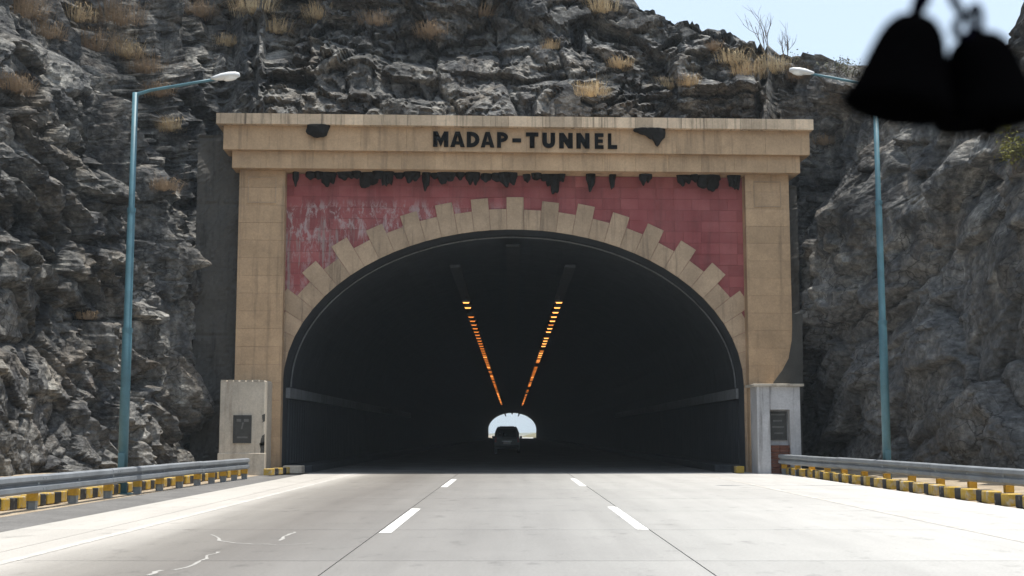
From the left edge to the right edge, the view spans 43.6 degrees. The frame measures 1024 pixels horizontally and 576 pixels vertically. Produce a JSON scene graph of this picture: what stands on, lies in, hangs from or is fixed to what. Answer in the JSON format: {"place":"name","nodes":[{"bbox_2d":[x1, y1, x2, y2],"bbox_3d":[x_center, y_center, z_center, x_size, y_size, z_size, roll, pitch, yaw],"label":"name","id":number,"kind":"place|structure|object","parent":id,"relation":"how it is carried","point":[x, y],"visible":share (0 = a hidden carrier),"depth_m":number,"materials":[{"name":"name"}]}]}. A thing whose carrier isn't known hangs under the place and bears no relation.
{"place":"outdoors","nodes":[
{"label":"outdoors","id":0,"kind":"place"},
{"bbox_2d":[0,472,258,516],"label":"verge","id":1,"kind":"structure","parent":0,"point":[43,507],"depth_m":26.82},
{"bbox_2d":[0,498,16,510],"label":"kerb block","id":2,"kind":"structure","parent":1,"relation":"on","point":[7,504],"depth_m":22.90,"materials":[{"name":"yellow paint"}]},
{"bbox_2d":[5,496,25,508],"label":"kerb block","id":3,"kind":"structure","parent":1,"relation":"on","point":[21,501],"depth_m":23.47,"materials":[{"name":"yellow paint"}]},
{"bbox_2d":[20,494,45,505],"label":"kerb block","id":4,"kind":"structure","parent":1,"relation":"on","point":[41,499],"depth_m":24.51,"materials":[{"name":"yellow paint"}]},
{"bbox_2d":[38,491,61,503],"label":"kerb block","id":5,"kind":"structure","parent":1,"relation":"on","point":[52,497],"depth_m":25.12,"materials":[{"name":"yellow paint"}]},
{"bbox_2d":[60,490,67,501],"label":"kerb block","id":6,"kind":"structure","parent":1,"relation":"on","point":[64,496],"depth_m":25.80,"materials":[{"name":"yellow paint"}]},
{"bbox_2d":[67,488,85,499],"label":"kerb block","id":7,"kind":"structure","parent":1,"relation":"on","point":[82,493],"depth_m":26.75,"materials":[{"name":"yellow paint"}]},
{"bbox_2d":[86,488,97,498],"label":"kerb block","id":8,"kind":"structure","parent":1,"relation":"on","point":[91,492],"depth_m":27.30,"materials":[{"name":"yellow paint"}]},
{"bbox_2d":[142,480,154,489],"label":"kerb block","id":9,"kind":"structure","parent":1,"relation":"on","point":[150,484],"depth_m":31.70,"materials":[{"name":"yellow paint"}]},
{"bbox_2d":[117,72,239,494],"bbox_3d":[-7.841,-0.207,30.018,2.678,9.974,0.400,0,-7,0],"label":"street lamp","id":10,"kind":"object","parent":1,"relation":"on","point":[125,383],"visible":1,"depth_m":29.92,"materials":[{"name":"metal"}]},
{"bbox_2d":[118,453,124,467],"bbox_3d":[-8.980,3.989,29.420,0.140,0.400,0.035,0,-7,0],"label":"service door","id":11,"kind":"structure","parent":10,"relation":"in","point":[121,456],"depth_m":29.41,"materials":[{"name":"teal paint"}]},
{"bbox_2d":[184,476,193,483],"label":"kerb block","id":12,"kind":"structure","parent":1,"relation":"on","point":[188,479],"depth_m":35.37,"materials":[{"name":"yellow paint"}]},
{"bbox_2d":[217,380,271,474],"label":"concrete block","id":13,"kind":"structure","parent":1,"relation":"on","point":[245,423],"depth_m":43.58,"materials":[{"name":"concrete"}]},
{"bbox_2d":[0,474,302,531],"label":"asphalt shoulder","id":14,"kind":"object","parent":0,"point":[14,522],"visible":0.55,"depth_m":25.36},
{"bbox_2d":[0,458,249,509],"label":"guard rail","id":15,"kind":"object","parent":14,"relation":"on","point":[31,487],"visible":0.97,"depth_m":27.69,"materials":[{"name":"metal"}]},
{"bbox_2d":[263,468,277,474],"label":"kerb block","id":16,"kind":"structure","parent":14,"relation":"on","point":[270,471],"depth_m":42.51,"materials":[{"name":"yellow paint"}]},
{"bbox_2d":[283,465,304,473],"bbox_3d":[-7.620,6.335,44.695,0.660,0.270,0.650,0,-7,0],"label":"kerb stone","id":17,"kind":"object","parent":14,"relation":"on","point":[297,469],"visible":0.76,"depth_m":44.38,"materials":[{"name":"concrete"}]},
{"bbox_2d":[305,438,713,472],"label":"tunnel road","id":18,"kind":"structure","parent":0,"point":[535,456],"depth_m":62.45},
{"bbox_2d":[492,426,521,453],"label":"car","id":19,"kind":"object","parent":18,"relation":"on","point":[506,437],"visible":1,"depth_m":90.46,"materials":[{"name":"grey paint"}]},
{"bbox_2d":[284,233,739,471],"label":"tunnel bore","id":20,"kind":"object","parent":18,"relation":"on","point":[388,361],"visible":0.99,"depth_m":66.04,"materials":[{"name":"concrete"}]},
{"bbox_2d":[0,0,1023,475],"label":"rock cliff","id":21,"kind":"structure","parent":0,"point":[952,212],"depth_m":43.85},
{"bbox_2d":[0,64,40,96],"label":"grass tuft","id":22,"kind":"object","parent":21,"relation":"on","point":[17,85],"visible":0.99,"depth_m":39.61,"materials":[{"name":"brown plant"}]},
{"bbox_2d":[9,0,59,27],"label":"grass tuft","id":23,"kind":"object","parent":21,"relation":"on","point":[21,9],"visible":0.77,"depth_m":44.34,"materials":[{"name":"brown plant"}]},
{"bbox_2d":[28,13,71,41],"bbox_3d":[-16.431,-9.156,45.322,2.350,0.817,2.294,-3,-7,27],"label":"grass tuft","id":24,"kind":"object","parent":21,"relation":"on","point":[45,32],"visible":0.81,"depth_m":44.92,"materials":[{"name":"brown plant"}]},
{"bbox_2d":[64,0,100,24],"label":"grass tuft","id":25,"kind":"object","parent":21,"relation":"on","point":[76,16],"visible":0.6,"depth_m":51.46,"materials":[{"name":"plant"}]},
{"bbox_2d":[72,310,102,320],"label":"grass tuft","id":26,"kind":"object","parent":21,"relation":"on","point":[88,316],"visible":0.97,"depth_m":40.60,"materials":[{"name":"brown plant"}]},
{"bbox_2d":[71,23,141,52],"bbox_3d":[-16.709,-10.032,51.848,3.588,1.247,3.548,4,-8,-31],"label":"grass tuft","id":27,"kind":"object","parent":21,"relation":"on","point":[87,41],"visible":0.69,"depth_m":51.27,"materials":[{"name":"brown plant"}]},
{"bbox_2d":[85,0,154,26],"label":"grass tuft","id":28,"kind":"object","parent":21,"relation":"on","point":[119,19],"visible":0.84,"depth_m":52.17,"materials":[{"name":"brown plant"}]},
{"bbox_2d":[104,32,154,59],"bbox_3d":[-15.894,-9.834,52.674,3.400,1.059,3.133,4,-8,-34],"label":"grass tuft","id":29,"kind":"object","parent":21,"relation":"on","point":[128,51],"visible":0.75,"depth_m":52.13,"materials":[{"name":"plant"}]},
{"bbox_2d":[115,43,171,74],"bbox_3d":[-15.004,-9.258,52.335,3.027,1.175,2.854,-3,-7,21],"label":"grass tuft","id":30,"kind":"object","parent":21,"relation":"on","point":[141,65],"visible":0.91,"depth_m":51.89,"materials":[{"name":"brown plant"}]},
{"bbox_2d":[133,73,180,97],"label":"grass tuft","id":31,"kind":"object","parent":21,"relation":"on","point":[161,93],"visible":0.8,"depth_m":51.14,"materials":[{"name":"brown plant"}]},
{"bbox_2d":[145,171,186,193],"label":"grass tuft","id":32,"kind":"object","parent":21,"relation":"on","point":[162,186],"visible":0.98,"depth_m":43.87,"materials":[{"name":"brown plant"}]},
{"bbox_2d":[150,113,188,132],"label":"grass tuft","id":33,"kind":"object","parent":21,"relation":"on","point":[170,126],"visible":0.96,"depth_m":50.55,"materials":[{"name":"plant"}]},
{"bbox_2d":[180,0,223,20],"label":"grass tuft","id":34,"kind":"object","parent":21,"relation":"on","point":[202,10],"visible":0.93,"depth_m":53.78,"materials":[{"name":"brown plant"}]},
{"bbox_2d":[210,31,237,46],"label":"grass tuft","id":35,"kind":"object","parent":21,"relation":"on","point":[226,42],"visible":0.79,"depth_m":53.47,"materials":[{"name":"plant"}]},
{"bbox_2d":[218,0,283,17],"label":"grass tuft","id":36,"kind":"object","parent":21,"relation":"on","point":[252,6],"visible":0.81,"depth_m":52.66,"materials":[{"name":"plant"}]},
{"bbox_2d":[266,14,297,36],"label":"grass tuft","id":37,"kind":"object","parent":21,"relation":"on","point":[276,30],"visible":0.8,"depth_m":53.08,"materials":[{"name":"plant"}]},
{"bbox_2d":[296,0,333,24],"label":"grass tuft","id":38,"kind":"object","parent":21,"relation":"on","point":[317,15],"visible":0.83,"depth_m":52.88,"materials":[{"name":"plant"}]},
{"bbox_2d":[351,8,394,26],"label":"grass tuft","id":39,"kind":"object","parent":21,"relation":"on","point":[375,20],"visible":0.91,"depth_m":52.53,"materials":[{"name":"brown plant"}]},
{"bbox_2d":[407,16,450,40],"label":"grass tuft","id":40,"kind":"object","parent":21,"relation":"on","point":[430,32],"visible":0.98,"depth_m":52.25,"materials":[{"name":"brown plant"}]},
{"bbox_2d":[478,1,502,21],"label":"grass tuft","id":41,"kind":"object","parent":21,"relation":"on","point":[481,13],"visible":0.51,"depth_m":53.84,"materials":[{"name":"brown plant"}]},
{"bbox_2d":[190,113,813,472],"bbox_3d":[-0.292,0.325,46.240,22.165,12.662,2.820,0,-7,-3],"label":"tunnel portal","id":42,"kind":"object","parent":21,"relation":"attached to","point":[281,252],"visible":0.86,"depth_m":46.08,"materials":[{"name":"stone"}]},
{"bbox_2d":[292,171,298,186],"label":"bee comb","id":43,"kind":"object","parent":42,"relation":"hanging from","point":[295,175],"visible":1,"depth_m":46.03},
{"bbox_2d":[305,171,314,179],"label":"bee comb","id":44,"kind":"object","parent":42,"relation":"hanging from","point":[309,175],"visible":1,"depth_m":46.03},
{"bbox_2d":[306,124,330,137],"bbox_3d":[-6.867,-5.543,45.326,0.877,0.468,0.408,0,-7,-3],"label":"bee comb","id":45,"kind":"object","parent":42,"relation":"hanging from","point":[317,130],"visible":1,"depth_m":45.21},
{"bbox_2d":[321,172,336,186],"bbox_3d":[-6.617,-3.905,46.210,0.589,0.547,0.331,0,-7,-3],"label":"bee comb","id":46,"kind":"object","parent":42,"relation":"hanging from","point":[328,178],"visible":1,"depth_m":46.12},
{"bbox_2d":[336,171,352,180],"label":"bee comb","id":47,"kind":"object","parent":42,"relation":"hanging from","point":[344,175],"visible":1,"depth_m":46.07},
{"bbox_2d":[359,172,378,187],"bbox_3d":[-5.187,-3.886,46.242,0.781,0.576,0.379,0,-7,-3],"label":"bee comb","id":48,"kind":"object","parent":42,"relation":"hanging from","point":[366,179],"visible":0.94,"depth_m":46.14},
{"bbox_2d":[372,171,382,178],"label":"bee comb","id":49,"kind":"object","parent":42,"relation":"hanging from","point":[377,174],"visible":1,"depth_m":45.92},
{"bbox_2d":[381,171,393,185],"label":"bee comb","id":50,"kind":"object","parent":42,"relation":"hanging from","point":[386,179],"visible":1,"depth_m":45.98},
{"bbox_2d":[404,171,419,182],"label":"bee comb","id":51,"kind":"object","parent":42,"relation":"hanging from","point":[410,176],"visible":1,"depth_m":46.00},
{"bbox_2d":[422,172,430,190],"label":"bee comb","id":52,"kind":"object","parent":42,"relation":"hanging from","point":[426,179],"visible":1,"depth_m":46.13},
{"bbox_2d":[437,172,455,184],"bbox_3d":[-2.326,-3.953,46.247,0.785,0.443,0.353,0,-7,-3],"label":"bee comb","id":53,"kind":"object","parent":42,"relation":"hanging from","point":[443,177],"visible":1,"depth_m":46.13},
{"bbox_2d":[465,172,479,185],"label":"bee comb","id":54,"kind":"object","parent":42,"relation":"hanging from","point":[471,177],"visible":1,"depth_m":46.11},
{"bbox_2d":[480,173,491,182],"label":"bee comb","id":55,"kind":"object","parent":42,"relation":"hanging from","point":[485,177],"visible":1,"depth_m":46.36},
{"bbox_2d":[498,172,517,187],"bbox_3d":[-0.166,-3.897,46.243,0.745,0.554,0.350,0,-7,-3],"label":"bee comb","id":56,"kind":"object","parent":42,"relation":"hanging from","point":[506,178],"visible":1,"depth_m":46.15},
{"bbox_2d":[531,172,541,180],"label":"bee comb","id":57,"kind":"object","parent":42,"relation":"hanging from","point":[536,176],"visible":1,"depth_m":46.26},
{"bbox_2d":[541,174,558,193],"bbox_3d":[1.382,-3.771,46.546,0.749,0.736,0.317,0,-7,-3],"label":"bee comb","id":58,"kind":"object","parent":42,"relation":"hanging from","point":[552,180],"visible":1,"depth_m":46.46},
{"bbox_2d":[586,173,595,191],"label":"bee comb","id":59,"kind":"object","parent":42,"relation":"hanging from","point":[590,178],"visible":1,"depth_m":46.38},
{"bbox_2d":[609,174,615,189],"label":"bee comb","id":60,"kind":"object","parent":42,"relation":"hanging from","point":[612,177],"visible":1,"depth_m":46.52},
{"bbox_2d":[639,173,651,185],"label":"bee comb","id":61,"kind":"object","parent":42,"relation":"hanging from","point":[644,178],"visible":1,"depth_m":46.43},
{"bbox_2d":[633,127,664,146],"bbox_3d":[4.924,-5.386,45.846,1.165,0.660,0.370,0,-7,-3],"label":"bee comb","id":62,"kind":"object","parent":42,"relation":"hanging from","point":[656,136],"visible":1,"depth_m":45.75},
{"bbox_2d":[676,175,691,186],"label":"bee comb","id":63,"kind":"object","parent":42,"relation":"hanging from","point":[682,180],"visible":1,"depth_m":46.62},
{"bbox_2d":[696,174,720,191],"bbox_3d":[7.171,-3.813,46.719,0.968,0.613,0.418,0,-7,-3],"label":"bee comb","id":64,"kind":"object","parent":42,"relation":"hanging from","point":[710,182],"visible":1,"depth_m":46.61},
{"bbox_2d":[727,175,740,189],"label":"bee comb","id":65,"kind":"object","parent":42,"relation":"hanging from","point":[734,181],"visible":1,"depth_m":46.66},
{"bbox_2d":[538,37,564,49],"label":"grass tuft","id":66,"kind":"object","parent":21,"relation":"on","point":[552,46],"visible":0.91,"depth_m":51.53,"materials":[{"name":"plant"}]},
{"bbox_2d":[572,78,616,97],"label":"grass tuft","id":67,"kind":"object","parent":21,"relation":"on","point":[591,92],"visible":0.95,"depth_m":49.02,"materials":[{"name":"plant"}]},
{"bbox_2d":[583,0,622,13],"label":"grass tuft","id":68,"kind":"object","parent":21,"relation":"on","point":[602,7],"visible":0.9,"depth_m":52.34,"materials":[{"name":"plant"}]},
{"bbox_2d":[604,53,637,71],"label":"grass tuft","id":69,"kind":"object","parent":21,"relation":"on","point":[617,63],"visible":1,"depth_m":50.74,"materials":[{"name":"plant"}]},
{"bbox_2d":[612,0,639,15],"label":"boulder","id":70,"kind":"object","parent":21,"relation":"on","point":[626,5],"visible":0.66,"depth_m":52.60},
{"bbox_2d":[650,75,674,89],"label":"grass tuft","id":71,"kind":"object","parent":21,"relation":"on","point":[669,85],"visible":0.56,"depth_m":51.53,"materials":[{"name":"plant"}]},
{"bbox_2d":[671,70,701,87],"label":"grass tuft","id":72,"kind":"object","parent":21,"relation":"on","point":[689,81],"visible":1,"depth_m":50.22,"materials":[{"name":"plant"}]},
{"bbox_2d":[700,66,717,77],"bbox_3d":[8.033,-8.741,51.757,0.824,0.631,0.728,0,-7,0],"label":"boulder","id":73,"kind":"object","parent":21,"relation":"on","point":[706,71],"visible":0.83,"depth_m":51.51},
{"bbox_2d":[701,38,727,52],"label":"grass tuft","id":74,"kind":"object","parent":21,"relation":"on","point":[714,47],"visible":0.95,"depth_m":51.16,"materials":[{"name":"brown plant"}]},
{"bbox_2d":[717,69,734,81],"bbox_3d":[8.571,-8.453,51.163,0.630,0.562,0.698,6,-9,-45],"label":"boulder","id":75,"kind":"object","parent":21,"relation":"on","point":[723,75],"visible":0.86,"depth_m":50.96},
{"bbox_2d":[702,42,751,66],"bbox_3d":[8.663,-9.272,51.382,2.698,0.832,2.739,0,-7,2],"label":"grass tuft","id":76,"kind":"object","parent":21,"relation":"on","point":[732,59],"visible":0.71,"depth_m":50.93,"materials":[{"name":"plant"}]},
{"bbox_2d":[719,52,773,79],"bbox_3d":[9.337,-8.824,50.563,2.737,1.106,2.640,1,-7,-6],"label":"grass tuft","id":77,"kind":"object","parent":21,"relation":"on","point":[746,69],"visible":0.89,"depth_m":50.24,"materials":[{"name":"plant"}]},
{"bbox_2d":[737,5,773,54],"bbox_3d":[9.830,-10.478,51.874,1.647,2.386,1.121,-4,-7,29],"label":"bare shrub","id":78,"kind":"object","parent":21,"relation":"on","point":[760,24],"visible":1,"depth_m":51.49,"materials":[{"name":"grey plant"}]},
{"bbox_2d":[741,48,799,74],"bbox_3d":[10.367,-9.088,51.826,3.142,1.006,2.587,2,-7,-13],"label":"grass tuft","id":79,"kind":"object","parent":21,"relation":"on","point":[773,67],"visible":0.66,"depth_m":51.17,"materials":[{"name":"plant"}]},
{"bbox_2d":[778,22,796,62],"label":"bare shrub","id":80,"kind":"object","parent":21,"relation":"on","point":[787,45],"visible":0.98,"depth_m":52.35,"materials":[{"name":"grey plant"}]},
{"bbox_2d":[781,62,811,82],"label":"grass tuft","id":81,"kind":"object","parent":21,"relation":"on","point":[797,76],"visible":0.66,"depth_m":51.26,"materials":[{"name":"brown plant"}]},
{"bbox_2d":[811,133,839,145],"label":"grass tuft","id":82,"kind":"object","parent":21,"relation":"on","point":[824,140],"visible":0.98,"depth_m":49.58,"materials":[{"name":"brown plant"}]},
{"bbox_2d":[819,116,843,135],"bbox_3d":[12.411,-6.303,49.748,0.948,0.784,0.869,3,-7,-23],"label":"boulder","id":83,"kind":"object","parent":21,"relation":"on","point":[831,125],"visible":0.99,"depth_m":49.48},
{"bbox_2d":[816,55,860,76],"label":"leafy shrub","id":84,"kind":"object","parent":21,"relation":"on","point":[838,67],"visible":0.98,"depth_m":48.14,"materials":[{"name":"grey plant"}]},
{"bbox_2d":[834,63,859,77],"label":"leafy shrub","id":85,"kind":"object","parent":21,"relation":"on","point":[852,73],"visible":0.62,"depth_m":48.38,"materials":[{"name":"grey plant"}]},
{"bbox_2d":[994,130,1023,173],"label":"leafy shrub","id":86,"kind":"object","parent":21,"relation":"on","point":[1014,157],"visible":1,"depth_m":34.32,"materials":[{"name":"green plant"}]},
{"bbox_2d":[0,472,1023,575],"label":"road","id":87,"kind":"structure","parent":0,"point":[565,524],"depth_m":17.91,"materials":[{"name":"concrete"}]},
{"bbox_2d":[732,466,743,472],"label":"kerb block","id":88,"kind":"structure","parent":87,"relation":"on","point":[737,469],"depth_m":44.97,"materials":[{"name":"yellow paint"}]},
{"bbox_2d":[745,384,803,473],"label":"concrete pier","id":89,"kind":"structure","parent":87,"relation":"on","point":[775,422],"depth_m":44.43,"materials":[{"name":"concrete"}]},
{"bbox_2d":[489,0,1023,432],"label":"sky","id":90,"kind":"structure","parent":0,"point":[831,29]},
{"bbox_2d":[843,0,953,127],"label":"hanging bell","id":91,"kind":"object","parent":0,"point":[901,79],"visible":1,"depth_m":0.70,"materials":[{"name":"black fabric"}]},
{"bbox_2d":[800,468,1023,508],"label":"verge","id":92,"kind":"structure","parent":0,"point":[996,487],"depth_m":32.76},
{"bbox_2d":[812,470,823,478],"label":"kerb block","id":93,"kind":"structure","parent":92,"relation":"on","point":[815,473],"depth_m":39.62,"materials":[{"name":"yellow paint"}]},
{"bbox_2d":[820,472,835,479],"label":"kerb block","id":94,"kind":"structure","parent":92,"relation":"on","point":[824,475],"depth_m":38.34,"materials":[{"name":"yellow paint"}]},
{"bbox_2d":[830,473,845,481],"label":"kerb block","id":95,"kind":"structure","parent":92,"relation":"on","point":[833,476],"depth_m":37.33,"materials":[{"name":"yellow paint"}]},
{"bbox_2d":[789,67,891,478],"bbox_3d":[8.946,-0.410,34.772,2.548,11.458,0.400,0,-7,0],"label":"street lamp","id":96,"kind":"object","parent":92,"relation":"on","point":[884,386],"visible":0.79,"depth_m":34.62,"materials":[{"name":"metal"}]},
{"bbox_2d":[838,474,854,482],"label":"kerb block","id":97,"kind":"structure","parent":92,"relation":"on","point":[842,478],"depth_m":36.29,"materials":[{"name":"yellow paint"}]},
{"bbox_2d":[848,475,864,483],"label":"kerb block","id":98,"kind":"structure","parent":92,"relation":"on","point":[853,479],"depth_m":35.15,"materials":[{"name":"yellow paint"}]},
{"bbox_2d":[860,476,873,485],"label":"kerb block","id":99,"kind":"structure","parent":92,"relation":"on","point":[864,480],"depth_m":34.22,"materials":[{"name":"yellow paint"}]},
{"bbox_2d":[870,477,887,487],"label":"kerb block","id":100,"kind":"structure","parent":92,"relation":"on","point":[876,482],"depth_m":33.01,"materials":[{"name":"yellow paint"}]},
{"bbox_2d":[882,479,899,488],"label":"kerb block","id":101,"kind":"structure","parent":92,"relation":"on","point":[888,483],"depth_m":32.03,"materials":[{"name":"yellow paint"}]},
{"bbox_2d":[778,454,1023,492],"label":"guard rail","id":102,"kind":"object","parent":92,"relation":"on","point":[1008,479],"visible":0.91,"depth_m":30.99,"materials":[{"name":"metal"}]},
{"bbox_2d":[896,480,914,490],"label":"kerb block","id":103,"kind":"structure","parent":92,"relation":"on","point":[902,485],"depth_m":30.89,"materials":[{"name":"yellow paint"}]},
{"bbox_2d":[909,482,924,492],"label":"kerb block","id":104,"kind":"structure","parent":92,"relation":"on","point":[916,487],"depth_m":29.83,"materials":[{"name":"yellow paint"}]},
{"bbox_2d":[924,483,945,495],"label":"kerb block","id":105,"kind":"structure","parent":92,"relation":"on","point":[931,489],"depth_m":28.75,"materials":[{"name":"yellow paint"}]},
{"bbox_2d":[939,486,961,497],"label":"kerb block","id":106,"kind":"structure","parent":92,"relation":"on","point":[947,491],"depth_m":27.71,"materials":[{"name":"yellow paint"}]},
{"bbox_2d":[954,488,976,500],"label":"kerb block","id":107,"kind":"structure","parent":92,"relation":"on","point":[968,494],"depth_m":26.55,"materials":[{"name":"yellow paint"}]},
{"bbox_2d":[976,489,1001,502],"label":"kerb block","id":108,"kind":"structure","parent":92,"relation":"on","point":[985,495],"depth_m":25.53,"materials":[{"name":"yellow paint"}]},
{"bbox_2d":[994,493,1022,506],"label":"kerb block","id":109,"kind":"structure","parent":92,"relation":"on","point":[1004,499],"depth_m":24.48,"materials":[{"name":"yellow paint"}]},
{"bbox_2d":[1015,495,1023,508],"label":"kerb block","id":110,"kind":"structure","parent":92,"relation":"on","point":[1019,500],"depth_m":23.75,"materials":[{"name":"yellow paint"}]},
{"bbox_2d":[934,0,1023,137],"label":"hanging bell","id":111,"kind":"object","parent":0,"point":[986,73],"visible":0.92,"depth_m":0.72,"materials":[{"name":"black fabric"}]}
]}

